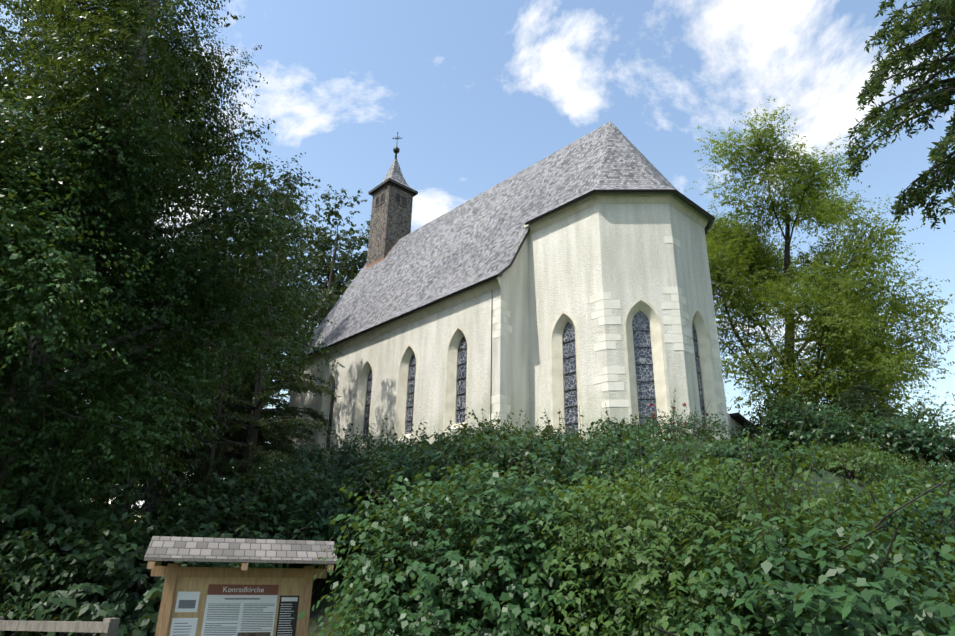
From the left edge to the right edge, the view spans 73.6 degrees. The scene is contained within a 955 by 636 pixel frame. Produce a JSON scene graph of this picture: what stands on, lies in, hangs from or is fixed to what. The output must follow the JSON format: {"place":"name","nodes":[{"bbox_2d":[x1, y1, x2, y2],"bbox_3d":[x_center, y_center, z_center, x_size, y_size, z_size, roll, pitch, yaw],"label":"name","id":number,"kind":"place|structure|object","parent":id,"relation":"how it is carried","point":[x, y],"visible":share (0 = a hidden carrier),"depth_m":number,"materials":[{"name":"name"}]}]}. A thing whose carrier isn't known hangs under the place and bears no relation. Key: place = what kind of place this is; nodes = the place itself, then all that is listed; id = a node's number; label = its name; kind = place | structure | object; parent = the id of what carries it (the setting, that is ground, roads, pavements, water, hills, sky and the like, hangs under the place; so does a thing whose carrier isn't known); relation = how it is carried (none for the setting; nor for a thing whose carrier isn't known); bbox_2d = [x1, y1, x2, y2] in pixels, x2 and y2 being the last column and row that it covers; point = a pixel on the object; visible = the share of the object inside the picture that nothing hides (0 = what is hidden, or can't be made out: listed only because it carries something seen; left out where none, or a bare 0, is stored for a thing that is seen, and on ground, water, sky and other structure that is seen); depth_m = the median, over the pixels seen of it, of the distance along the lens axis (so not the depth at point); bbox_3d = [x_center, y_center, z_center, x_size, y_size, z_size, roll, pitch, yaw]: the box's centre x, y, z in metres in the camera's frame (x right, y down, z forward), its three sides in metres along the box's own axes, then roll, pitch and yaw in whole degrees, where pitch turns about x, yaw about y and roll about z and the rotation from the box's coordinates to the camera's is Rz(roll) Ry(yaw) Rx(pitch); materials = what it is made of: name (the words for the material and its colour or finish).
{"place":"outdoors","nodes":[
{"label":"outdoors","id":0,"kind":"place"},
{"bbox_2d":[57,440,879,635],"bbox_3d":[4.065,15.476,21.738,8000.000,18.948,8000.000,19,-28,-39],"label":"terrain","id":1,"kind":"structure","parent":0,"point":[316,614],"depth_m":12.64,"materials":[{"name":"green plant"}]},
{"bbox_2d":[0,489,65,633],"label":"shrub leaves","id":2,"kind":"object","parent":1,"relation":"on","point":[11,571],"depth_m":9.25,"materials":[{"name":"green plant"}]},
{"bbox_2d":[0,554,67,635],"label":"shrub leaves","id":3,"kind":"object","parent":1,"relation":"on","point":[11,633],"depth_m":8.73,"materials":[{"name":"green plant"}]},
{"bbox_2d":[0,617,119,635],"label":"path fence","id":4,"kind":"object","parent":1,"relation":"on","point":[107,627],"visible":1,"depth_m":6.81,"materials":[{"name":"grey wood"}]},
{"bbox_2d":[0,452,127,533],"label":"shrub leaves","id":5,"kind":"object","parent":1,"relation":"on","point":[44,482],"depth_m":12.90,"materials":[{"name":"green plant"}]},
{"bbox_2d":[12,311,126,478],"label":"path tree leaves","id":6,"kind":"object","parent":1,"relation":"on","point":[69,405],"depth_m":21.96,"materials":[{"name":"green plant"}]},
{"bbox_2d":[0,72,143,508],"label":"path tree leaves","id":7,"kind":"object","parent":1,"relation":"on","point":[106,387],"depth_m":15.19,"materials":[{"name":"green plant"}]},
{"bbox_2d":[0,0,156,195],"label":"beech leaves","id":8,"kind":"object","parent":1,"relation":"on","point":[38,41],"depth_m":19.45,"materials":[{"name":"green plant"}]},
{"bbox_2d":[0,448,161,633],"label":"shrub leaves","id":9,"kind":"object","parent":1,"relation":"on","point":[30,517],"depth_m":10.80,"materials":[{"name":"green plant"}]},
{"bbox_2d":[6,275,171,423],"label":"path tree leaves","id":10,"kind":"object","parent":1,"relation":"on","point":[85,341],"depth_m":18.93,"materials":[{"name":"green plant"}]},
{"bbox_2d":[14,129,169,481],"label":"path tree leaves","id":11,"kind":"object","parent":1,"relation":"on","point":[137,342],"depth_m":27.23,"materials":[{"name":"green plant"}]},
{"bbox_2d":[0,0,225,511],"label":"tree","id":12,"kind":"object","parent":1,"relation":"on","point":[39,179],"depth_m":12.15,"materials":[{"name":"green plant"}]},
{"bbox_2d":[28,277,245,527],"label":"path tree leaves","id":13,"kind":"object","parent":1,"relation":"on","point":[178,451],"depth_m":17.25,"materials":[{"name":"green plant"}]},
{"bbox_2d":[31,176,252,416],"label":"forest tree leaves","id":14,"kind":"object","parent":1,"relation":"on","point":[193,207],"depth_m":37.59,"materials":[{"name":"green plant"}]},
{"bbox_2d":[0,486,286,635],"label":"shrub leaves","id":15,"kind":"object","parent":1,"relation":"on","point":[70,599],"depth_m":9.23,"materials":[{"name":"green plant"}]},
{"bbox_2d":[94,264,199,516],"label":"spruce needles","id":16,"kind":"object","parent":1,"relation":"on","point":[137,494],"depth_m":26.42,"materials":[{"name":"green plant"}]},
{"bbox_2d":[70,252,224,520],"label":"path tree leaves","id":17,"kind":"object","parent":1,"relation":"on","point":[192,457],"depth_m":22.11,"materials":[{"name":"green plant"}]},
{"bbox_2d":[59,174,261,505],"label":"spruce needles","id":18,"kind":"object","parent":1,"relation":"on","point":[206,388],"depth_m":30.23,"materials":[{"name":"green plant"}]},
{"bbox_2d":[91,218,244,520],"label":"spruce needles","id":19,"kind":"object","parent":1,"relation":"on","point":[223,456],"depth_m":23.69,"materials":[{"name":"green plant"}]},
{"bbox_2d":[0,0,346,488],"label":"beech","id":20,"kind":"object","parent":1,"relation":"on","point":[199,285],"depth_m":14.79,"materials":[{"name":"green plant"}]},
{"bbox_2d":[121,501,237,623],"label":"shrub leaves","id":21,"kind":"object","parent":1,"relation":"on","point":[227,530],"depth_m":12.36,"materials":[{"name":"green plant"}]},
{"bbox_2d":[128,316,270,516],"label":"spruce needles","id":22,"kind":"object","parent":1,"relation":"on","point":[213,463],"depth_m":21.40,"materials":[{"name":"green plant"}]},
{"bbox_2d":[161,483,239,528],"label":"shrub leaves","id":23,"kind":"object","parent":1,"relation":"on","point":[196,486],"depth_m":15.25,"materials":[{"name":"green plant"}]},
{"bbox_2d":[144,166,258,502],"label":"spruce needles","id":24,"kind":"object","parent":1,"relation":"on","point":[216,232],"depth_m":42.17,"materials":[{"name":"green plant"}]},
{"bbox_2d":[105,159,318,505],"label":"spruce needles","id":25,"kind":"object","parent":1,"relation":"on","point":[196,475],"depth_m":27.27,"materials":[{"name":"green plant"}]},
{"bbox_2d":[173,467,255,509],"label":"wall shrub leaves","id":26,"kind":"object","parent":1,"relation":"on","point":[241,499],"depth_m":22.31,"materials":[{"name":"green plant"}]},
{"bbox_2d":[172,177,283,478],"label":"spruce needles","id":27,"kind":"object","parent":1,"relation":"on","point":[251,276],"depth_m":35.56,"materials":[{"name":"green plant"}]},
{"bbox_2d":[144,536,336,635],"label":"info board","id":28,"kind":"object","parent":1,"relation":"on","point":[243,552],"visible":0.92,"depth_m":7.58,"materials":[{"name":"brown wood"}]},
{"bbox_2d":[170,584,298,635],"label":"information posters","id":29,"kind":"object","parent":28,"relation":"attached to","point":[239,613],"visible":1,"depth_m":7.56},
{"bbox_2d":[223,587,263,591],"bbox_3d":[-2.800,3.255,7.651,0.463,0.059,0.006,8,-22,-18],"label":"sign lettering","id":30,"kind":"object","parent":29,"relation":"attached to","point":[242,590],"visible":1,"depth_m":7.64},
{"bbox_2d":[144,171,342,503],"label":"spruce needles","id":31,"kind":"object","parent":1,"relation":"on","point":[263,455],"depth_m":25.27,"materials":[{"name":"green plant"}]},
{"bbox_2d":[133,456,361,596],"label":"shrub leaves","id":32,"kind":"object","parent":1,"relation":"on","point":[175,510],"depth_m":12.45,"materials":[{"name":"green plant"}]},
{"bbox_2d":[183,181,313,475],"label":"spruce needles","id":33,"kind":"object","parent":1,"relation":"on","point":[289,441],"depth_m":36.43,"materials":[{"name":"green plant"}]},
{"bbox_2d":[186,259,314,468],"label":"path tree leaves","id":34,"kind":"object","parent":1,"relation":"on","point":[274,354],"depth_m":29.69,"materials":[{"name":"green plant"}]},
{"bbox_2d":[186,187,329,472],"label":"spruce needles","id":35,"kind":"object","parent":1,"relation":"on","point":[305,412],"depth_m":31.67,"materials":[{"name":"green plant"}]},
{"bbox_2d":[228,459,290,494],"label":"wall shrub leaves","id":36,"kind":"object","parent":1,"relation":"on","point":[244,478],"depth_m":20.04,"materials":[{"name":"green plant"}]},
{"bbox_2d":[217,207,352,453],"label":"forest tree leaves","id":37,"kind":"object","parent":1,"relation":"on","point":[317,231],"depth_m":52.08,"materials":[{"name":"green plant"}]},
{"bbox_2d":[226,446,376,600],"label":"shrub leaves","id":38,"kind":"object","parent":1,"relation":"on","point":[274,518],"depth_m":12.45,"materials":[{"name":"green plant"}]},
{"bbox_2d":[260,215,368,467],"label":"forest tree leaves","id":39,"kind":"object","parent":1,"relation":"on","point":[353,238],"depth_m":53.80,"materials":[{"name":"green plant"}]},
{"bbox_2d":[247,423,389,521],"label":"shrub leaves","id":40,"kind":"object","parent":1,"relation":"on","point":[319,458],"depth_m":15.52,"materials":[{"name":"green plant"}]},
{"bbox_2d":[243,434,393,522],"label":"wall shrub leaves","id":41,"kind":"object","parent":1,"relation":"on","point":[305,479],"depth_m":14.97,"materials":[{"name":"green plant"}]},
{"bbox_2d":[270,179,367,394],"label":"forest tree leaves","id":42,"kind":"object","parent":1,"relation":"on","point":[353,272],"depth_m":46.81,"materials":[{"name":"green plant"}]},
{"bbox_2d":[328,215,370,295],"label":"forest tree leaves","id":43,"kind":"object","parent":1,"relation":"on","point":[365,241],"depth_m":54.31,"materials":[{"name":"green plant"}]},
{"bbox_2d":[297,417,408,471],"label":"wall shrub leaves","id":44,"kind":"object","parent":1,"relation":"on","point":[363,447],"depth_m":17.98,"materials":[{"name":"green plant"}]},
{"bbox_2d":[285,236,529,465],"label":"church nave walls","id":45,"kind":"structure","parent":1,"relation":"on","point":[427,338],"depth_m":26.37,"materials":[{"name":"beige paint"}]},
{"bbox_2d":[292,276,500,369],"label":"nave cornice","id":46,"kind":"structure","parent":45,"relation":"attached to","point":[463,296],"depth_m":28.29,"materials":[{"name":"beige paint"}]},
{"bbox_2d":[490,311,491,423],"bbox_3d":[0.503,2.241,23.654,0.020,7.400,0.020,19,-28,-39],"label":"lightning conductor","id":47,"kind":"object","parent":45,"relation":"attached to","point":[491,363],"visible":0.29,"depth_m":23.94,"materials":[{"name":"grey metal"}]},
{"bbox_2d":[294,121,715,359],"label":"roof","id":48,"kind":"structure","parent":45,"relation":"on","point":[479,239],"depth_m":29.91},
{"bbox_2d":[366,238,398,268],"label":"roof flashing","id":49,"kind":"object","parent":48,"relation":"on","point":[375,262],"visible":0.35,"depth_m":40.04,"materials":[{"name":"orange metal"}]},
{"bbox_2d":[367,132,417,265],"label":"ridge turret","id":50,"kind":"object","parent":48,"relation":"on","point":[393,193],"visible":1,"depth_m":41.32,"materials":[{"name":"brown"}]},
{"bbox_2d":[284,236,729,443],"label":"corner quoins","id":51,"kind":"object","parent":45,"relation":"attached to","point":[677,338],"visible":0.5,"depth_m":22.64,"materials":[{"name":"stone"}]},
{"bbox_2d":[327,330,705,439],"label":"window bars","id":52,"kind":"object","parent":45,"relation":"attached to","point":[564,374],"depth_m":23.15,"materials":[{"name":"grey metal"}]},
{"bbox_2d":[316,297,720,452],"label":"window surrounds","id":53,"kind":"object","parent":45,"relation":"attached to","point":[625,346],"depth_m":23.31,"materials":[{"name":"beige stone"}]},
{"bbox_2d":[328,420,504,514],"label":"wall shrub leaves","id":54,"kind":"object","parent":1,"relation":"on","point":[395,457],"depth_m":13.69,"materials":[{"name":"green plant"}]},
{"bbox_2d":[377,430,488,479],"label":"shrub leaves","id":55,"kind":"object","parent":1,"relation":"on","point":[441,440],"depth_m":15.76,"materials":[{"name":"green plant"}]},
{"bbox_2d":[364,424,508,470],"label":"wall shrub leaves","id":56,"kind":"object","parent":1,"relation":"on","point":[391,445],"depth_m":16.13,"materials":[{"name":"green plant"}]},
{"bbox_2d":[372,428,526,544],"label":"shrub leaves","id":57,"kind":"object","parent":1,"relation":"on","point":[424,465],"depth_m":12.28,"materials":[{"name":"green plant"}]},
{"bbox_2d":[425,406,529,450],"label":"shrub leaves","id":58,"kind":"object","parent":1,"relation":"on","point":[488,427],"depth_m":18.27,"materials":[{"name":"green plant"}]},
{"bbox_2d":[297,412,683,635],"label":"shrub leaves","id":59,"kind":"object","parent":1,"relation":"on","point":[401,589],"depth_m":5.92,"materials":[{"name":"green plant"}]},
{"bbox_2d":[448,408,586,480],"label":"wall shrub leaves","id":60,"kind":"object","parent":1,"relation":"on","point":[500,457],"depth_m":12.61,"materials":[{"name":"green plant"}]},
{"bbox_2d":[519,422,578,449],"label":"shrub leaves","id":61,"kind":"object","parent":1,"relation":"on","point":[570,429],"depth_m":18.33,"materials":[{"name":"green plant"}]},
{"bbox_2d":[500,425,631,486],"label":"shrub leaves","id":62,"kind":"object","parent":1,"relation":"on","point":[556,448],"depth_m":12.29,"materials":[{"name":"green plant"}]},
{"bbox_2d":[472,406,663,552],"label":"shrub leaves","id":63,"kind":"object","parent":1,"relation":"on","point":[565,467],"depth_m":9.77,"materials":[{"name":"green plant"}]},
{"bbox_2d":[501,404,717,486],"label":"wall shrub leaves","id":64,"kind":"object","parent":1,"relation":"on","point":[628,447],"depth_m":11.09,"materials":[{"name":"green plant"}]},
{"bbox_2d":[579,414,672,442],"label":"shrub leaves","id":65,"kind":"object","parent":1,"relation":"on","point":[622,424],"depth_m":16.19,"materials":[{"name":"green plant"}]},
{"bbox_2d":[619,388,744,442],"bbox_3d":[5.150,2.789,16.763,3.363,1.532,3.486,19,-28,-39],"label":"rose bush","id":66,"kind":"object","parent":1,"relation":"on","point":[703,431],"depth_m":16.31,"materials":[{"name":"green plant"}]},
{"bbox_2d":[649,403,708,427],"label":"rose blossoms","id":67,"kind":"object","parent":66,"relation":"attached to","point":[683,404],"visible":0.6,"depth_m":16.44,"materials":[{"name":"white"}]},
{"bbox_2d":[662,420,737,444],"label":"shrub leaves","id":68,"kind":"object","parent":1,"relation":"on","point":[712,438],"depth_m":17.36,"materials":[{"name":"green plant"}]},
{"bbox_2d":[582,401,819,550],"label":"shrub leaves","id":69,"kind":"object","parent":1,"relation":"on","point":[676,458],"depth_m":9.33,"materials":[{"name":"green plant"}]},
{"bbox_2d":[614,428,838,487],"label":"wall shrub leaves","id":70,"kind":"object","parent":1,"relation":"on","point":[733,453],"depth_m":11.68,"materials":[{"name":"green plant"}]},
{"bbox_2d":[514,401,954,635],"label":"shrub leaves","id":71,"kind":"object","parent":1,"relation":"on","point":[694,520],"depth_m":5.60,"materials":[{"name":"green plant"}]},
{"bbox_2d":[727,412,760,438],"bbox_3d":[9.890,6.274,26.897,4.500,3.350,4.650,19,-28,-39],"label":"sacristy annex","id":72,"kind":"object","parent":1,"relation":"on","point":[732,422],"visible":0.05,"depth_m":24.85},
{"bbox_2d":[729,413,759,431],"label":"small roof","id":73,"kind":"structure","parent":72,"relation":"attached to","point":[737,418],"depth_m":24.89,"materials":[{"name":"black"}]},
{"bbox_2d":[722,423,785,456],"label":"shrub leaves","id":74,"kind":"object","parent":1,"relation":"on","point":[740,439],"depth_m":21.06,"materials":[{"name":"green plant"}]},
{"bbox_2d":[598,443,954,635],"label":"shrub leaves","id":75,"kind":"object","parent":1,"relation":"on","point":[823,605],"depth_m":4.27,"materials":[{"name":"green plant"}]},
{"bbox_2d":[730,381,869,452],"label":"shrub leaves","id":76,"kind":"object","parent":1,"relation":"on","point":[777,427],"depth_m":22.38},
{"bbox_2d":[765,417,834,467],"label":"shrub leaves","id":77,"kind":"object","parent":1,"relation":"on","point":[793,440],"depth_m":21.82,"materials":[{"name":"green plant"}]},
{"bbox_2d":[684,97,954,456],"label":"tree","id":78,"kind":"object","parent":1,"relation":"on","point":[864,311],"depth_m":31.37,"materials":[{"name":"green plant"}]},
{"bbox_2d":[764,387,915,471],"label":"shrub leaves","id":79,"kind":"object","parent":1,"relation":"on","point":[838,416],"depth_m":24.14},
{"bbox_2d":[751,393,954,606],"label":"shrub leaves","id":80,"kind":"object","parent":1,"relation":"on","point":[939,504],"depth_m":6.07,"materials":[{"name":"green plant"}]},
{"bbox_2d":[806,436,908,480],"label":"shrub leaves","id":81,"kind":"object","parent":1,"relation":"on","point":[873,463],"depth_m":15.89,"materials":[{"name":"green plant"}]},
{"bbox_2d":[807,433,908,480],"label":"shrub leaves","id":82,"kind":"object","parent":1,"relation":"on","point":[858,447],"depth_m":17.94,"materials":[{"name":"green plant"}]},
{"bbox_2d":[831,382,913,482],"bbox_3d":[15.006,4.588,24.542,4.297,4.390,4.229,19,-28,-39],"label":"bush","id":83,"kind":"object","parent":1,"relation":"on","point":[849,402],"depth_m":24.57,"materials":[{"name":"green plant"}]},
{"bbox_2d":[798,459,954,547],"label":"shrub leaves","id":84,"kind":"object","parent":1,"relation":"on","point":[851,496],"depth_m":9.40,"materials":[{"name":"green plant"}]},
{"bbox_2d":[816,397,954,472],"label":"shrub leaves","id":85,"kind":"object","parent":1,"relation":"on","point":[920,433],"depth_m":21.15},
{"bbox_2d":[850,437,940,481],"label":"shrub leaves","id":86,"kind":"object","parent":1,"relation":"on","point":[899,460],"depth_m":20.58,"materials":[{"name":"green plant"}]},
{"bbox_2d":[849,447,954,516],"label":"wall shrub leaves","id":87,"kind":"object","parent":1,"relation":"on","point":[925,482],"depth_m":12.28,"materials":[{"name":"green plant"}]},
{"bbox_2d":[860,448,954,496],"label":"wall shrub leaves","id":88,"kind":"object","parent":1,"relation":"on","point":[886,474],"depth_m":15.22,"materials":[{"name":"green plant"}]},
{"bbox_2d":[874,454,945,480],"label":"shrub leaves","id":89,"kind":"object","parent":1,"relation":"on","point":[913,467],"depth_m":17.10,"materials":[{"name":"green plant"}]},
{"bbox_2d":[0,0,954,520],"label":"sky","id":90,"kind":"structure","parent":0,"point":[476,93],"materials":[{"name":"blue"}]},
{"bbox_2d":[528,203,728,442],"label":"church choir walls","id":91,"kind":"structure","parent":0,"point":[626,255],"depth_m":23.38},
{"bbox_2d":[524,192,708,234],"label":"choir cornice","id":92,"kind":"structure","parent":91,"relation":"attached to","point":[676,202],"depth_m":24.41,"materials":[{"name":"beige stone"}]},
{"bbox_2d":[843,0,954,231],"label":"tree","id":93,"kind":"object","parent":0,"point":[901,32],"depth_m":21.37,"materials":[{"name":"green plant"}]}
]}

